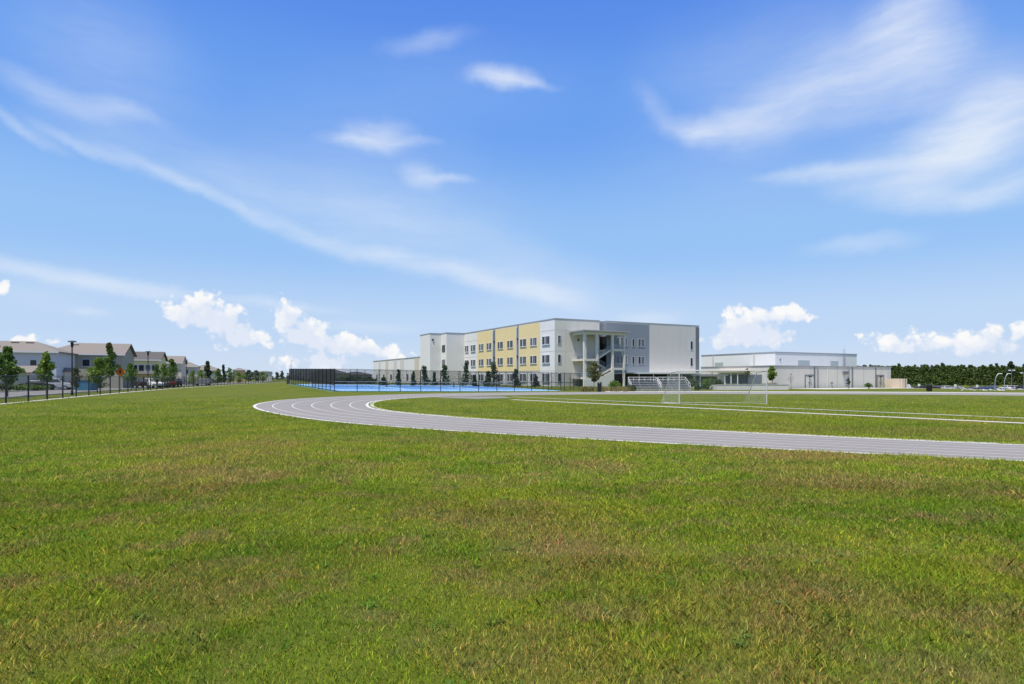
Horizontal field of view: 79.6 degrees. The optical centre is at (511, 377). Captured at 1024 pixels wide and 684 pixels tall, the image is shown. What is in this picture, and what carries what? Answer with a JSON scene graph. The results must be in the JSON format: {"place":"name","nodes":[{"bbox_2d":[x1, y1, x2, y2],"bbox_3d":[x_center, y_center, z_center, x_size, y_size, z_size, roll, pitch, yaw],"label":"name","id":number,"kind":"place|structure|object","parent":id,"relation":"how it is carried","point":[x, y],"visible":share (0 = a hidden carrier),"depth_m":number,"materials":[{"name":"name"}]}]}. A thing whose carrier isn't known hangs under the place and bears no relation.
{"place":"outdoors","nodes":[
{"label":"outdoors","id":0,"kind":"place"},
{"bbox_2d":[0,382,256,396],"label":"road","id":1,"kind":"structure","parent":0,"point":[35,393],"depth_m":84.92,"materials":[{"name":"asphalt"}]},
{"bbox_2d":[40,379,73,389],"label":"parked suv","id":2,"kind":"object","parent":1,"relation":"on","point":[53,381],"visible":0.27,"depth_m":95.36,"materials":[{"name":"silver metal"}]},
{"bbox_2d":[77,378,96,389],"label":"dumpster","id":3,"kind":"object","parent":1,"relation":"on","point":[86,385],"visible":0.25,"depth_m":85.18,"materials":[{"name":"blue plastic"}]},
{"bbox_2d":[130,378,146,387],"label":"parked suv","id":4,"kind":"object","parent":1,"relation":"on","point":[140,379],"visible":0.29,"depth_m":110.62,"materials":[{"name":"black paint"}]},
{"bbox_2d":[0,378,1023,683],"bbox_3d":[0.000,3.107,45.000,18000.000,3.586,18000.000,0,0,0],"label":"ground","id":5,"kind":"structure","parent":0,"point":[270,390],"depth_m":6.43,"materials":[{"name":"plant"}]},
{"bbox_2d":[0,346,7,374],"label":"street tree","id":6,"kind":"object","parent":5,"relation":"on","point":[3,370],"visible":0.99,"depth_m":54.93,"materials":[{"name":"green plant"}]},
{"bbox_2d":[0,383,21,390],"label":"yard hedge","id":7,"kind":"object","parent":5,"relation":"on","point":[9,385],"visible":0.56,"depth_m":85.87,"materials":[{"name":"green plant"}]},
{"bbox_2d":[0,346,25,396],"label":"street tree","id":8,"kind":"object","parent":5,"relation":"on","point":[7,354],"visible":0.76,"depth_m":60.60,"materials":[{"name":"green plant"}]},
{"bbox_2d":[8,384,33,390],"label":"yard hedge","id":9,"kind":"object","parent":5,"relation":"on","point":[19,389],"visible":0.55,"depth_m":87.24,"materials":[{"name":"green plant"}]},
{"bbox_2d":[20,380,57,388],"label":"parked car","id":10,"kind":"object","parent":5,"relation":"on","point":[51,385],"visible":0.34,"depth_m":94.36,"materials":[{"name":"black paint"}]},
{"bbox_2d":[0,341,78,389],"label":"house","id":11,"kind":"structure","parent":5,"relation":"on","point":[27,355],"depth_m":97.69,"materials":[{"name":"blue"}]},
{"bbox_2d":[29,359,36,365],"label":"window","id":12,"kind":"structure","parent":11,"relation":"in","point":[32,362],"depth_m":96.82,"materials":[{"name":"white glass"}]},
{"bbox_2d":[32,385,50,390],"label":"yard hedge","id":13,"kind":"object","parent":5,"relation":"on","point":[36,386],"visible":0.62,"depth_m":89.84,"materials":[{"name":"green plant"}]},
{"bbox_2d":[34,351,55,381],"bbox_3d":[-44.857,-0.303,59.101,1.753,4.606,1.529,0,0,0],"label":"street tree","id":14,"kind":"object","parent":5,"relation":"on","point":[45,366],"visible":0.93,"depth_m":58.81,"materials":[{"name":"green plant"}]},
{"bbox_2d":[68,340,76,394],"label":"street lamp","id":15,"kind":"object","parent":5,"relation":"on","point":[72,345],"visible":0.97,"depth_m":66.35,"materials":[{"name":"metal"}]},
{"bbox_2d":[69,366,82,387],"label":"street tree","id":16,"kind":"object","parent":5,"relation":"on","point":[75,371],"visible":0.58,"depth_m":71.94,"materials":[{"name":"green plant"}]},
{"bbox_2d":[84,357,110,392],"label":"street tree","id":17,"kind":"object","parent":5,"relation":"on","point":[99,367],"visible":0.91,"depth_m":77.94,"materials":[{"name":"green plant"}]},
{"bbox_2d":[59,343,136,387],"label":"house","id":18,"kind":"structure","parent":5,"relation":"on","point":[88,353],"depth_m":111.52,"materials":[{"name":"grey"}]},
{"bbox_2d":[82,359,89,366],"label":"window","id":19,"kind":"structure","parent":18,"relation":"in","point":[85,362],"depth_m":109.84,"materials":[{"name":"white glass"}]},
{"bbox_2d":[103,342,120,375],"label":"street tree","id":20,"kind":"object","parent":5,"relation":"on","point":[110,362],"visible":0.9,"depth_m":88.12,"materials":[{"name":"green plant"}]},
{"bbox_2d":[0,382,232,391],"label":"road kerb","id":21,"kind":"structure","parent":5,"relation":"on","point":[39,390],"depth_m":88.31,"materials":[{"name":"concrete"}]},
{"bbox_2d":[115,368,124,390],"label":"warning sign","id":22,"kind":"object","parent":5,"relation":"on","point":[120,372],"visible":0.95,"depth_m":89.39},
{"bbox_2d":[122,363,139,389],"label":"street tree","id":23,"kind":"object","parent":5,"relation":"on","point":[129,369],"visible":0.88,"depth_m":96.12,"materials":[{"name":"green plant"}]},
{"bbox_2d":[0,382,263,398],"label":"road kerb","id":24,"kind":"structure","parent":5,"relation":"on","point":[90,391],"depth_m":75.64,"materials":[{"name":"concrete"}]},
{"bbox_2d":[0,382,276,404],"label":"mow strip","id":25,"kind":"object","parent":5,"relation":"on","point":[103,394],"visible":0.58,"depth_m":65.76,"materials":[{"name":"concrete"}]},
{"bbox_2d":[0,374,286,402],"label":"chain link fence","id":26,"kind":"object","parent":5,"relation":"on","point":[63,384],"visible":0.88,"depth_m":67.58,"materials":[{"name":"black"}]},
{"bbox_2d":[145,351,150,389],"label":"street lamp","id":27,"kind":"object","parent":5,"relation":"on","point":[148,369],"visible":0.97,"depth_m":97.67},
{"bbox_2d":[134,352,167,377],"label":"house","id":28,"kind":"structure","parent":5,"relation":"on","point":[141,359],"depth_m":145.38,"materials":[{"name":"white"}]},
{"bbox_2d":[141,378,163,387],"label":"pickup truck","id":29,"kind":"object","parent":5,"relation":"on","point":[159,384],"visible":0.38,"depth_m":110.82,"materials":[{"name":"white paint"}]},
{"bbox_2d":[151,364,162,388],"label":"street tree","id":30,"kind":"object","parent":5,"relation":"on","point":[157,369],"visible":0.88,"depth_m":109.28,"materials":[{"name":"green plant"}]},
{"bbox_2d":[160,363,169,386],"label":"street tree","id":31,"kind":"object","parent":5,"relation":"on","point":[165,371],"visible":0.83,"depth_m":113.95,"materials":[{"name":"green plant"}]},
{"bbox_2d":[166,358,180,379],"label":"street tree","id":32,"kind":"object","parent":5,"relation":"on","point":[172,366],"visible":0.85,"depth_m":117.81,"materials":[{"name":"green plant"}]},
{"bbox_2d":[166,356,187,383],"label":"house","id":33,"kind":"structure","parent":5,"relation":"on","point":[180,361],"depth_m":173.72,"materials":[{"name":"beige"}]},
{"bbox_2d":[171,378,182,386],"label":"parked suv","id":34,"kind":"object","parent":5,"relation":"on","point":[177,380],"visible":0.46,"depth_m":128.60,"materials":[{"name":"black paint"}]},
{"bbox_2d":[188,370,196,383],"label":"street tree","id":35,"kind":"object","parent":5,"relation":"on","point":[192,374],"visible":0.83,"depth_m":143.80,"materials":[{"name":"green plant"}]},
{"bbox_2d":[187,361,199,383],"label":"house","id":36,"kind":"structure","parent":5,"relation":"on","point":[192,366],"depth_m":204.63,"materials":[{"name":"grey"}]},
{"bbox_2d":[190,378,212,385],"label":"parked suv","id":37,"kind":"object","parent":5,"relation":"on","point":[204,380],"visible":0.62,"depth_m":149.09,"materials":[{"name":"grey paint"}]},
{"bbox_2d":[196,369,206,385],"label":"street tree","id":38,"kind":"object","parent":5,"relation":"on","point":[200,373],"visible":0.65,"depth_m":151.78,"materials":[{"name":"green plant"}]},
{"bbox_2d":[204,361,214,381],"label":"street tree","id":39,"kind":"object","parent":5,"relation":"on","point":[208,371],"visible":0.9,"depth_m":160.75,"materials":[{"name":"green plant"}]},
{"bbox_2d":[200,365,221,379],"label":"house","id":40,"kind":"structure","parent":5,"relation":"on","point":[212,369],"depth_m":249.22,"materials":[{"name":"beige"}]},
{"bbox_2d":[213,368,222,382],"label":"street tree","id":41,"kind":"object","parent":5,"relation":"on","point":[217,373],"visible":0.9,"depth_m":175.18,"materials":[{"name":"green plant"}]},
{"bbox_2d":[221,364,226,381],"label":"street tree","id":42,"kind":"object","parent":5,"relation":"on","point":[223,372],"visible":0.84,"depth_m":182.21,"materials":[{"name":"green plant"}]},
{"bbox_2d":[225,368,235,381],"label":"street tree","id":43,"kind":"object","parent":5,"relation":"on","point":[229,370],"visible":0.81,"depth_m":189.78,"materials":[{"name":"green plant"}]},
{"bbox_2d":[232,368,244,382],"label":"house","id":44,"kind":"structure","parent":5,"relation":"on","point":[241,370],"depth_m":239.29,"materials":[{"name":"beige"}]},
{"bbox_2d":[232,372,245,382],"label":"street tree","id":45,"kind":"object","parent":5,"relation":"on","point":[240,376],"visible":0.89,"depth_m":201.09,"materials":[{"name":"green plant"}]},
{"bbox_2d":[242,369,252,380],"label":"street tree","id":46,"kind":"object","parent":5,"relation":"on","point":[248,372],"visible":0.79,"depth_m":220.19,"materials":[{"name":"green plant"}]},
{"bbox_2d":[252,370,262,382],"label":"street tree","id":47,"kind":"object","parent":5,"relation":"on","point":[257,373],"visible":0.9,"depth_m":227.93,"materials":[{"name":"green plant"}]},
{"bbox_2d":[230,371,296,379],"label":"wood","id":48,"kind":"object","parent":5,"relation":"on","point":[281,374],"visible":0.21,"depth_m":623.14,"materials":[{"name":"green plant"}]},
{"bbox_2d":[259,371,271,380],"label":"house","id":49,"kind":"structure","parent":5,"relation":"on","point":[269,373],"depth_m":329.40,"materials":[{"name":"white"}]},
{"bbox_2d":[310,370,349,383],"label":"building","id":50,"kind":"structure","parent":5,"relation":"on","point":[347,374],"depth_m":189.36,"materials":[{"name":"grey"}]},
{"bbox_2d":[349,372,372,383],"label":"building","id":51,"kind":"structure","parent":5,"relation":"on","point":[360,375],"depth_m":195.02,"materials":[{"name":"grey"}]},
{"bbox_2d":[373,357,419,382],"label":"school wing","id":52,"kind":"structure","parent":5,"relation":"on","point":[411,364],"depth_m":234.70,"materials":[{"name":"paint"}]},
{"bbox_2d":[395,369,401,384],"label":"evergreen tree","id":53,"kind":"object","parent":5,"relation":"on","point":[398,379],"visible":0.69,"depth_m":127.86,"materials":[{"name":"green plant"}]},
{"bbox_2d":[288,384,561,391],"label":"court slab","id":54,"kind":"structure","parent":5,"relation":"on","point":[392,391],"depth_m":90.40,"materials":[{"name":"concrete"}]},
{"bbox_2d":[296,384,557,390],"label":"court surface","id":55,"kind":"object","parent":54,"relation":"on","point":[402,389],"visible":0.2,"depth_m":102.07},
{"bbox_2d":[312,381,386,386],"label":"court net","id":56,"kind":"object","parent":55,"relation":"on","point":[379,384],"visible":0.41,"depth_m":107.25,"materials":[{"name":"black"}]},
{"bbox_2d":[389,382,453,387],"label":"court net","id":57,"kind":"object","parent":55,"relation":"on","point":[415,383],"visible":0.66,"depth_m":113.27,"materials":[{"name":"black"}]},
{"bbox_2d":[308,385,536,389],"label":"court playing area","id":58,"kind":"object","parent":55,"relation":"on","point":[360,387],"visible":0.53,"depth_m":110.48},
{"bbox_2d":[454,382,513,387],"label":"court net","id":59,"kind":"object","parent":55,"relation":"on","point":[461,385],"visible":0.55,"depth_m":118.73,"materials":[{"name":"black"}]},
{"bbox_2d":[289,368,579,391],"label":"court fence","id":60,"kind":"object","parent":54,"relation":"on","point":[322,376],"visible":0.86,"depth_m":96.67,"materials":[{"name":"black"}]},
{"bbox_2d":[421,365,431,384],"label":"evergreen tree","id":61,"kind":"object","parent":5,"relation":"on","point":[424,374],"visible":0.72,"depth_m":131.92,"materials":[{"name":"green plant"}]},
{"bbox_2d":[431,371,437,385],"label":"evergreen tree","id":62,"kind":"object","parent":5,"relation":"on","point":[434,374],"visible":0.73,"depth_m":131.86,"materials":[{"name":"green plant"}]},
{"bbox_2d":[439,364,450,384],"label":"evergreen tree","id":63,"kind":"object","parent":5,"relation":"on","point":[445,368],"visible":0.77,"depth_m":131.75,"materials":[{"name":"green plant"}]},
{"bbox_2d":[460,360,471,384],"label":"evergreen tree","id":64,"kind":"object","parent":5,"relation":"on","point":[465,368],"visible":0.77,"depth_m":131.91,"materials":[{"name":"green plant"}]},
{"bbox_2d":[435,396,509,398],"bbox_3d":[-3.150,1.886,59.571,6.880,0.001,6.939,0,0,40],"label":"landing pad","id":65,"kind":"object","parent":5,"relation":"on","point":[477,397],"visible":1,"depth_m":58.94,"materials":[{"name":"concrete"}]},
{"bbox_2d":[482,372,490,386],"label":"evergreen tree","id":66,"kind":"object","parent":5,"relation":"on","point":[486,382],"visible":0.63,"depth_m":129.78,"materials":[{"name":"green plant"}]},
{"bbox_2d":[489,361,501,386],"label":"evergreen tree","id":67,"kind":"object","parent":5,"relation":"on","point":[494,368],"visible":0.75,"depth_m":130.76,"materials":[{"name":"green plant"}]},
{"bbox_2d":[511,369,522,386],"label":"evergreen tree","id":68,"kind":"object","parent":5,"relation":"on","point":[515,370],"visible":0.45,"depth_m":130.72,"materials":[{"name":"green plant"}]},
{"bbox_2d":[420,318,699,386],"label":"school building","id":69,"kind":"structure","parent":5,"relation":"on","point":[621,352],"depth_m":148.93,"materials":[{"name":"white paint"}]},
{"bbox_2d":[486,343,491,350],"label":"window","id":70,"kind":"structure","parent":69,"relation":"in","point":[488,345],"depth_m":167.63,"materials":[{"name":"grey glass"}]},
{"bbox_2d":[486,358,491,365],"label":"window","id":71,"kind":"structure","parent":69,"relation":"in","point":[488,361],"depth_m":167.63,"materials":[{"name":"grey glass"}]},
{"bbox_2d":[497,341,502,348],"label":"window","id":72,"kind":"structure","parent":69,"relation":"in","point":[499,344],"depth_m":161.17,"materials":[{"name":"grey glass"}]},
{"bbox_2d":[497,358,502,365],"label":"window","id":73,"kind":"structure","parent":69,"relation":"in","point":[499,360],"depth_m":161.57,"materials":[{"name":"grey glass"}]},
{"bbox_2d":[507,340,512,348],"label":"window","id":74,"kind":"structure","parent":69,"relation":"in","point":[509,343],"depth_m":156.02,"materials":[{"name":"grey glass"}]},
{"bbox_2d":[507,357,512,364],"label":"window","id":75,"kind":"structure","parent":69,"relation":"in","point":[509,360],"depth_m":156.41,"materials":[{"name":"grey glass"}]},
{"bbox_2d":[519,356,525,364],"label":"window","id":76,"kind":"structure","parent":69,"relation":"in","point":[522,359],"depth_m":150.19,"materials":[{"name":"grey glass"}]},
{"bbox_2d":[520,339,526,346],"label":"window","id":77,"kind":"structure","parent":69,"relation":"in","point":[522,341],"depth_m":149.83,"materials":[{"name":"grey glass"}]},
{"bbox_2d":[530,337,536,345],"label":"window","id":78,"kind":"structure","parent":69,"relation":"in","point":[533,341],"depth_m":145.39,"materials":[{"name":"grey glass"}]},
{"bbox_2d":[530,355,536,363],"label":"window","id":79,"kind":"structure","parent":69,"relation":"in","point":[533,359],"depth_m":145.39,"materials":[{"name":"grey glass"}]},
{"bbox_2d":[542,336,549,344],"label":"window","id":80,"kind":"structure","parent":69,"relation":"in","point":[545,339],"depth_m":140.06,"materials":[{"name":"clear glass"}]},
{"bbox_2d":[542,355,549,363],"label":"window","id":81,"kind":"structure","parent":69,"relation":"in","point":[545,358],"depth_m":140.41,"materials":[{"name":"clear glass"}]},
{"bbox_2d":[586,361,604,381],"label":"young tree","id":82,"kind":"object","parent":5,"relation":"on","point":[593,372],"visible":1,"depth_m":87.73,"materials":[{"name":"green plant"}]},
{"bbox_2d":[597,382,601,391],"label":"trash bin","id":83,"kind":"object","parent":5,"relation":"on","point":[599,386],"visible":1,"depth_m":83.27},
{"bbox_2d":[578,386,634,391],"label":"ornamental grass","id":84,"kind":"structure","parent":5,"relation":"on","point":[606,388],"depth_m":85.20,"materials":[{"name":"plant"}]},
{"bbox_2d":[607,380,620,386],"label":"round shrub","id":85,"kind":"object","parent":5,"relation":"on","point":[614,383],"visible":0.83,"depth_m":91.58,"materials":[{"name":"green plant"}]},
{"bbox_2d":[628,377,660,390],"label":"bleachers","id":86,"kind":"object","parent":5,"relation":"on","point":[650,386],"visible":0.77,"depth_m":87.85,"materials":[{"name":"metal"}]},
{"bbox_2d":[657,377,691,390],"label":"bleachers","id":87,"kind":"object","parent":5,"relation":"on","point":[686,386],"visible":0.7,"depth_m":87.74,"materials":[{"name":"metal"}]},
{"bbox_2d":[370,394,1015,443],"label":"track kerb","id":88,"kind":"structure","parent":5,"relation":"on","point":[686,429],"depth_m":23.31,"materials":[{"name":"concrete"}]},
{"bbox_2d":[686,378,702,386],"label":"hedge shrub","id":89,"kind":"object","parent":5,"relation":"on","point":[693,382],"visible":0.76,"depth_m":94.75,"materials":[{"name":"green plant"}]},
{"bbox_2d":[702,378,715,389],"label":"hedge shrub","id":90,"kind":"object","parent":5,"relation":"on","point":[705,384],"visible":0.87,"depth_m":97.64,"materials":[{"name":"green plant"}]},
{"bbox_2d":[692,374,727,388],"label":"pavilion","id":91,"kind":"structure","parent":5,"relation":"on","point":[708,377],"depth_m":107.40,"materials":[{"name":"white paint"}]},
{"bbox_2d":[662,370,766,403],"bbox_3d":[14.790,0.667,45.242,7.174,2.465,1.973,0,0,7],"label":"soccer goal","id":92,"kind":"object","parent":5,"relation":"on","point":[679,402],"visible":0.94,"depth_m":45.32,"materials":[{"name":"white paint"}]},
{"bbox_2d":[709,371,745,383],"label":"covered walk","id":93,"kind":"structure","parent":5,"relation":"on","point":[724,373],"depth_m":113.25,"materials":[{"name":"beige paint"}]},
{"bbox_2d":[710,384,788,389],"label":"planter wall","id":94,"kind":"structure","parent":5,"relation":"on","point":[763,386],"depth_m":97.04,"materials":[{"name":"concrete"}]},
{"bbox_2d":[527,397,1016,417],"bbox_3d":[16.268,1.890,39.459,0.400,0.001,54.540,0,0,-37],"label":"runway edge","id":95,"kind":"object","parent":5,"relation":"on","point":[798,408],"visible":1,"depth_m":36.68,"materials":[{"name":"concrete"}]},
{"bbox_2d":[767,366,777,382],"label":"planter tree","id":96,"kind":"object","parent":5,"relation":"on","point":[771,374],"visible":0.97,"depth_m":102.73,"materials":[{"name":"green plant"}]},
{"bbox_2d":[528,400,1020,422],"bbox_3d":[14.437,1.890,34.692,0.620,0.001,47.322,0,0,-38],"label":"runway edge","id":97,"kind":"object","parent":5,"relation":"on","point":[800,412],"visible":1,"depth_m":32.56,"materials":[{"name":"concrete"}]},
{"bbox_2d":[701,349,891,387],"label":"gymnasium","id":98,"kind":"structure","parent":5,"relation":"on","point":[821,370],"depth_m":119.82,"materials":[{"name":"metal"}]},
{"bbox_2d":[805,375,813,387],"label":"door","id":99,"kind":"structure","parent":98,"relation":"in","point":[809,380],"depth_m":112.35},
{"bbox_2d":[876,375,883,387],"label":"door","id":100,"kind":"structure","parent":98,"relation":"in","point":[879,378],"depth_m":121.84,"materials":[{"name":"beige paint"}]},
{"bbox_2d":[886,379,906,387],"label":"screen wall","id":101,"kind":"structure","parent":5,"relation":"on","point":[896,383],"depth_m":121.09,"materials":[{"name":"concrete"}]},
{"bbox_2d":[863,363,1023,385],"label":"pine wood","id":102,"kind":"object","parent":5,"relation":"on","point":[947,375],"visible":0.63,"depth_m":386.97,"materials":[{"name":"green plant"}]},
{"bbox_2d":[908,386,1008,388],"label":"parking fence","id":103,"kind":"object","parent":5,"relation":"on","point":[954,387],"visible":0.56,"depth_m":189.99,"materials":[{"name":"black"}]},
{"bbox_2d":[1005,361,1016,384],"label":"pine tree","id":104,"kind":"object","parent":5,"relation":"on","point":[1010,365],"visible":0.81,"depth_m":375.39,"materials":[{"name":"green plant"}]},
{"bbox_2d":[0,0,1023,377],"label":"sky","id":105,"kind":"structure","parent":0,"point":[259,185],"materials":[{"name":"blue"}]},
{"bbox_2d":[256,392,1023,461],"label":"running track","id":106,"kind":"structure","parent":0,"point":[343,403],"depth_m":22.03,"materials":[{"name":"rubber"}]},
{"bbox_2d":[253,392,1023,460],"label":"lane markings","id":107,"kind":"object","parent":106,"relation":"on","point":[367,405],"visible":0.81,"depth_m":21.16,"materials":[{"name":"white paint"}]},
{"bbox_2d":[604,391,995,392],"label":"path","id":108,"kind":"structure","parent":0,"point":[786,391],"depth_m":85.01,"materials":[{"name":"concrete"}]},
{"bbox_2d":[792,388,940,388],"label":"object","id":109,"kind":"structure","parent":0,"point":[841,388],"depth_m":108.82,"materials":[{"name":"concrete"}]},
{"bbox_2d":[926,385,932,390],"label":"trash bin","id":110,"kind":"object","parent":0,"point":[929,387],"visible":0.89,"depth_m":86.21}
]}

